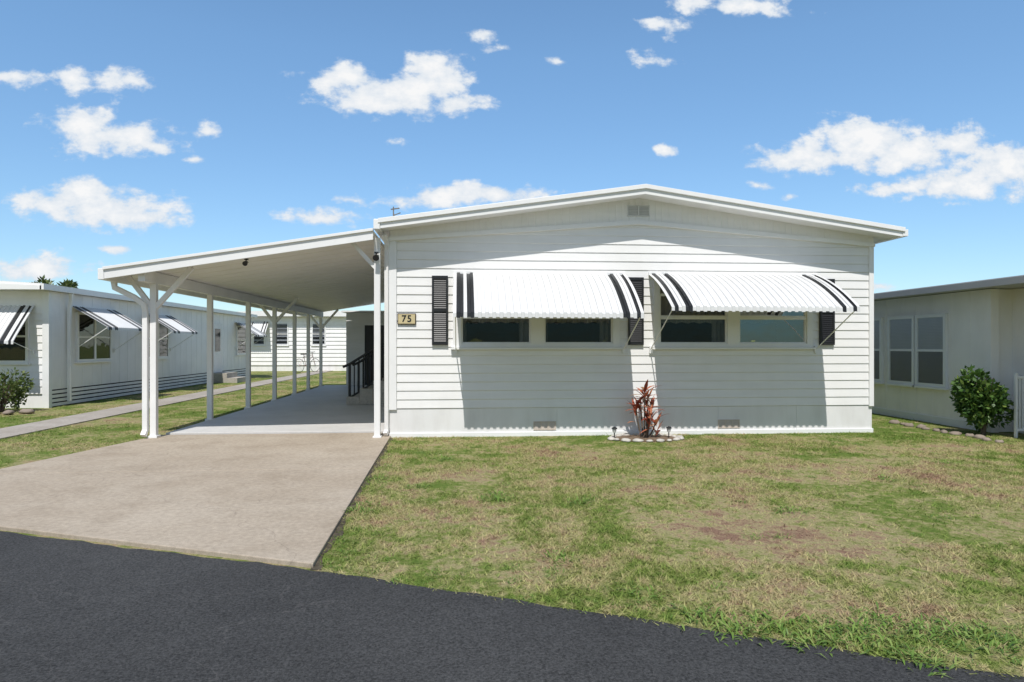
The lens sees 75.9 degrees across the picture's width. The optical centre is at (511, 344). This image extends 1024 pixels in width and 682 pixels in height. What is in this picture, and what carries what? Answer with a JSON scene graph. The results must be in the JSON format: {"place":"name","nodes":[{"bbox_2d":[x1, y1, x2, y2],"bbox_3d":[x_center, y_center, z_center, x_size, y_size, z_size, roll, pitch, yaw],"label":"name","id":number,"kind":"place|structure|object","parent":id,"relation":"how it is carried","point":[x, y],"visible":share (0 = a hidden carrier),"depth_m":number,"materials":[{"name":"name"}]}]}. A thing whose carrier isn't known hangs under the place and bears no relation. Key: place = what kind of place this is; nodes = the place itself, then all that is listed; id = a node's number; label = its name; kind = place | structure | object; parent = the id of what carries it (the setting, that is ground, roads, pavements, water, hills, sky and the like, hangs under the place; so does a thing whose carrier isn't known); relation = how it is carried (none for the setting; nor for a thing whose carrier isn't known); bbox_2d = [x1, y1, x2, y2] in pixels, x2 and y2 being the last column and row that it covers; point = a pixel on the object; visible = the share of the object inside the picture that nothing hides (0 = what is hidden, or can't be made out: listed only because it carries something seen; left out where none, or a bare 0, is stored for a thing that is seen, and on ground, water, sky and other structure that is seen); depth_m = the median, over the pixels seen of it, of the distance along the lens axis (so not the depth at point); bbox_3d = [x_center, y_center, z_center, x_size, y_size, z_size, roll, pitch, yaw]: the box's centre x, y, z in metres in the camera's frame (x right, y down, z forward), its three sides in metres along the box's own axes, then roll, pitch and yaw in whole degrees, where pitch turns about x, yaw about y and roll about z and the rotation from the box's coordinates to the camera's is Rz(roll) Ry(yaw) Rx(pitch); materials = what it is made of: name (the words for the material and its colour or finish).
{"place":"outdoors","nodes":[
{"label":"outdoors","id":0,"kind":"place"},
{"bbox_2d":[0,371,329,438],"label":"path","id":1,"kind":"structure","parent":0,"point":[19,430],"depth_m":12.57,"materials":[{"name":"concrete"}]},
{"bbox_2d":[0,432,390,567],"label":"driveway","id":2,"kind":"structure","parent":0,"point":[284,499],"depth_m":5.77,"materials":[{"name":"concrete"}]},
{"bbox_2d":[166,385,389,434],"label":"carport floor","id":3,"kind":"structure","parent":0,"point":[325,409],"depth_m":11.56,"materials":[{"name":"grey concrete"}]},
{"bbox_2d":[98,228,383,437],"bbox_3d":[-4.144,-0.132,14.789,3.715,2.945,11.860,0,0,-5],"label":"carport","id":4,"kind":"object","parent":3,"relation":"on","point":[309,277],"visible":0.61,"depth_m":10.37,"materials":[{"name":"white paint"}]},
{"bbox_2d":[242,259,248,265],"bbox_3d":[-3.776,-1.166,9.307,0.070,0.106,0.115,0,0,-5],"label":"floodlight","id":5,"kind":"object","parent":4,"relation":"attached to","point":[244,263],"visible":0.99,"depth_m":9.27,"materials":[{"name":"black paint"}]},
{"bbox_2d":[373,252,378,260],"bbox_3d":[-1.894,-1.230,9.155,0.087,0.133,0.137,0,0,-5],"label":"floodlight","id":6,"kind":"object","parent":4,"relation":"attached to","point":[375,257],"visible":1,"depth_m":9.11,"materials":[{"name":"black paint"}]},
{"bbox_2d":[341,310,383,384],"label":"shed","id":7,"kind":"structure","parent":3,"relation":"on","point":[359,333],"depth_m":20.97,"materials":[{"name":"white metal"}]},
{"bbox_2d":[363,323,383,384],"bbox_3d":[-4.325,0.330,21.021,0.900,2.020,0.065,0,0,-5],"label":"door","id":8,"kind":"structure","parent":7,"relation":"in","point":[368,328],"depth_m":21.01,"materials":[{"name":"black"}]},
{"bbox_2d":[343,346,383,404],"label":"entry steps","id":9,"kind":"structure","parent":3,"relation":"on","point":[363,395],"depth_m":14.07,"materials":[{"name":"metal"}]},
{"bbox_2d":[0,531,1023,681],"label":"road","id":10,"kind":"structure","parent":0,"point":[76,611],"depth_m":3.01,"materials":[{"name":"grey asphalt"}]},
{"bbox_2d":[0,371,1023,679],"bbox_3d":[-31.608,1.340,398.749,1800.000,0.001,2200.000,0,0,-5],"label":"ground","id":11,"kind":"structure","parent":0,"point":[822,523],"depth_m":4.94,"materials":[{"name":"green plant"}]},
{"bbox_2d":[2,410,13,413],"bbox_3d":[-9.619,1.282,12.540,0.189,0.079,0.268,0,0,-3],"label":"edging stone","id":12,"kind":"object","parent":11,"relation":"on","point":[8,412],"visible":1,"depth_m":12.46,"materials":[{"name":"beige stone"}]},
{"bbox_2d":[0,367,33,411],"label":"bush","id":13,"kind":"object","parent":11,"relation":"on","point":[15,389],"visible":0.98,"depth_m":13.03,"materials":[{"name":"green plant"}]},
{"bbox_2d":[19,409,34,412],"bbox_3d":[-9.392,1.283,12.695,0.280,0.082,0.200,0,0,4],"label":"edging stone","id":14,"kind":"object","parent":11,"relation":"on","point":[26,411],"visible":1,"depth_m":12.63,"materials":[{"name":"beige stone"}]},
{"bbox_2d":[31,274,56,284],"bbox_3d":[-21.750,-0.947,30.430,1.158,4.590,1.211,0,0,-27],"label":"tree","id":15,"kind":"object","parent":11,"relation":"on","point":[43,280],"visible":0.16,"depth_m":30.23,"materials":[{"name":"green plant"}]},
{"bbox_2d":[56,279,78,287],"bbox_3d":[-21.272,-0.934,31.405,0.930,4.563,1.115,0,0,-32],"label":"tree","id":16,"kind":"object","parent":11,"relation":"on","point":[67,283],"visible":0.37,"depth_m":31.40,"materials":[{"name":"green plant"}]},
{"bbox_2d":[0,281,266,407],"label":"mobile home","id":17,"kind":"object","parent":11,"relation":"on","point":[62,345],"visible":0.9,"depth_m":15.59,"materials":[{"name":"white paint"}]},
{"bbox_2d":[0,316,30,364],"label":"window","id":18,"kind":"structure","parent":17,"relation":"in","point":[10,354],"depth_m":13.79,"materials":[{"name":"clear glass"}]},
{"bbox_2d":[75,312,112,362],"bbox_3d":[-9.882,-0.157,15.543,0.075,1.165,1.510,0,0,-5],"label":"window","id":19,"kind":"structure","parent":17,"relation":"in","point":[99,348],"depth_m":15.41,"materials":[{"name":"clear glass"}]},
{"bbox_2d":[149,318,169,359],"bbox_3d":[-10.140,-0.157,18.808,0.075,1.165,1.360,0,0,-5],"label":"window","id":20,"kind":"structure","parent":17,"relation":"in","point":[163,344],"depth_m":19.10,"materials":[{"name":"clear glass"}]},
{"bbox_2d":[213,323,221,372],"bbox_3d":[-10.515,0.115,23.392,0.052,1.750,0.900,0,0,-5],"label":"door","id":21,"kind":"structure","parent":17,"relation":"in","point":[217,327],"depth_m":23.37,"materials":[{"name":"white metal"}]},
{"bbox_2d":[236,326,245,355],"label":"window","id":22,"kind":"structure","parent":17,"relation":"in","point":[240,331],"depth_m":25.89,"materials":[{"name":"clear glass"}]},
{"bbox_2d":[240,311,345,370],"bbox_3d":[-10.636,-0.210,36.107,12.300,3.100,6.932,0,0,-5],"label":"mobile home","id":23,"kind":"object","parent":11,"relation":"on","point":[334,343],"visible":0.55,"depth_m":33.22,"materials":[{"name":"white paint"}]},
{"bbox_2d":[252,333,265,345],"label":"window","id":24,"kind":"structure","parent":23,"relation":"in","point":[264,333],"depth_m":33.06,"materials":[{"name":"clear glass"}]},
{"bbox_2d":[277,323,288,345],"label":"window","id":25,"kind":"structure","parent":23,"relation":"in","point":[278,326],"depth_m":33.15,"materials":[{"name":"clear glass"}]},
{"bbox_2d":[311,323,325,345],"bbox_3d":[-9.811,-0.517,33.291,0.760,1.185,0.075,0,0,-5],"label":"window","id":26,"kind":"structure","parent":23,"relation":"in","point":[313,326],"depth_m":33.29,"materials":[{"name":"clear glass"}]},
{"bbox_2d":[297,353,318,372],"bbox_3d":[-9.801,0.830,31.394,0.574,1.007,1.706,0,0,27],"label":"bicycle","id":27,"kind":"object","parent":11,"relation":"on","point":[314,362],"visible":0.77,"depth_m":31.28,"materials":[{"name":"metal"}]},
{"bbox_2d":[310,438,393,569],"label":"soil","id":28,"kind":"structure","parent":11,"relation":"on","point":[318,565],"depth_m":4.82,"materials":[{"name":"brown soil"}]},
{"bbox_2d":[621,438,630,441],"bbox_3d":[1.570,1.314,9.053,0.142,0.046,0.113,0,0,44],"label":"edging stone","id":29,"kind":"object","parent":11,"relation":"on","point":[625,440],"visible":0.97,"depth_m":9.02,"materials":[{"name":"white stone"}]},
{"bbox_2d":[373,184,907,437],"bbox_3d":[1.410,-0.434,16.347,7.775,3.708,15.432,0,0,-5],"label":"mobile home","id":30,"kind":"object","parent":11,"relation":"on","point":[586,313],"visible":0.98,"depth_m":9.67,"materials":[{"name":"white"}]},
{"bbox_2d":[397,313,415,324],"bbox_3d":[-1.516,-0.370,9.445,0.264,0.160,0.031,0,0,-5],"label":"house number sign","id":31,"kind":"object","parent":30,"relation":"attached to","point":[406,318],"visible":1,"depth_m":9.43,"materials":[{"name":"beige metal"}]},
{"bbox_2d":[451,277,621,348],"bbox_3d":[0.359,-0.420,9.696,2.510,1.120,0.305,0,0,-5],"label":"window","id":32,"kind":"structure","parent":30,"relation":"in","point":[533,332],"depth_m":9.63,"materials":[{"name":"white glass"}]},
{"bbox_2d":[652,279,815,348],"bbox_3d":[3.319,-0.420,9.931,2.513,1.120,0.305,0,0,-5],"label":"window","id":33,"kind":"structure","parent":30,"relation":"in","point":[730,330],"depth_m":9.89,"materials":[{"name":"white glass"}]},
{"bbox_2d":[615,435,674,441],"bbox_3d":[1.890,1.341,9.319,0.960,0.038,0.600,0,0,-5],"label":"planting bed","id":34,"kind":"object","parent":11,"relation":"on","point":[654,438],"visible":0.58,"depth_m":9.34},
{"bbox_2d":[632,438,643,441],"bbox_3d":[1.732,1.313,9.030,0.165,0.047,0.105,0,0,13],"label":"edging stone","id":35,"kind":"object","parent":34,"relation":"on","point":[637,440],"visible":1,"depth_m":9.00,"materials":[{"name":"white stone"}]},
{"bbox_2d":[626,380,665,437],"bbox_3d":[1.927,0.913,9.342,0.667,0.865,0.495,0,0,31],"label":"ti plant","id":36,"kind":"object","parent":34,"relation":"on","point":[648,413],"visible":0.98,"depth_m":9.33,"materials":[{"name":"red plant"}]},
{"bbox_2d":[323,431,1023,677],"bbox_3d":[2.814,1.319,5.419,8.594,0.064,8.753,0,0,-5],"label":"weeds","id":37,"kind":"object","parent":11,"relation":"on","point":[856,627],"visible":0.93,"depth_m":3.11,"materials":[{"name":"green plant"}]},
{"bbox_2d":[889,420,899,423],"bbox_3d":[6.497,1.313,11.156,0.136,0.074,0.170,0,0,-16],"label":"edging stone","id":38,"kind":"object","parent":11,"relation":"on","point":[895,421],"visible":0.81,"depth_m":11.11,"materials":[{"name":"beige stone"}]},
{"bbox_2d":[903,423,913,426],"bbox_3d":[6.503,1.316,10.750,0.129,0.067,0.151,0,0,-37],"label":"edging stone","id":39,"kind":"object","parent":11,"relation":"on","point":[908,424],"visible":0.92,"depth_m":10.71,"materials":[{"name":"beige stone"}]},
{"bbox_2d":[872,275,1023,432],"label":"mobile home","id":40,"kind":"object","parent":11,"relation":"on","point":[930,342],"visible":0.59,"depth_m":10.94,"materials":[{"name":"white paint"}]},
{"bbox_2d":[874,317,884,383],"bbox_3d":[7.042,0.118,12.812,0.075,1.275,0.630,0,0,-5],"label":"window","id":41,"kind":"structure","parent":40,"relation":"in","point":[878,322],"depth_m":12.57,"materials":[{"name":"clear glass"}]},
{"bbox_2d":[885,315,914,386],"bbox_3d":[7.107,0.118,11.989,0.075,1.275,0.780,0,0,-5],"label":"window","id":42,"kind":"structure","parent":40,"relation":"in","point":[900,329],"depth_m":11.99,"materials":[{"name":"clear glass"}]},
{"bbox_2d":[912,313,949,389],"bbox_3d":[7.167,0.118,11.236,0.075,1.275,0.790,0,0,-5],"label":"window","id":43,"kind":"structure","parent":40,"relation":"in","point":[931,330],"depth_m":11.21,"materials":[{"name":"white glass"}]},
{"bbox_2d":[949,431,961,434],"bbox_3d":[6.588,1.318,9.753,0.165,0.062,0.126,0,0,34],"label":"edging stone","id":44,"kind":"object","parent":11,"relation":"on","point":[955,432],"visible":0.84,"depth_m":9.72,"materials":[{"name":"beige stone"}]},
{"bbox_2d":[972,434,984,438],"bbox_3d":[6.673,1.315,9.350,0.124,0.068,0.156,0,0,-12],"label":"edging stone","id":45,"kind":"object","parent":11,"relation":"on","point":[978,436],"visible":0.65,"depth_m":9.33,"materials":[{"name":"beige stone"}]},
{"bbox_2d":[949,364,1013,434],"bbox_3d":[6.993,0.814,9.702,0.824,1.054,0.895,0,0,-5],"label":"bush","id":46,"kind":"object","parent":11,"relation":"on","point":[980,404],"visible":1,"depth_m":9.63,"materials":[{"name":"green plant"}]},
{"bbox_2d":[1014,373,1023,437],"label":"picket fence","id":47,"kind":"object","parent":11,"relation":"on","point":[1018,403],"visible":1,"depth_m":9.39,"materials":[{"name":"white wood"}]},
{"bbox_2d":[0,0,1023,311],"label":"sky","id":48,"kind":"structure","parent":0,"point":[131,130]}
]}

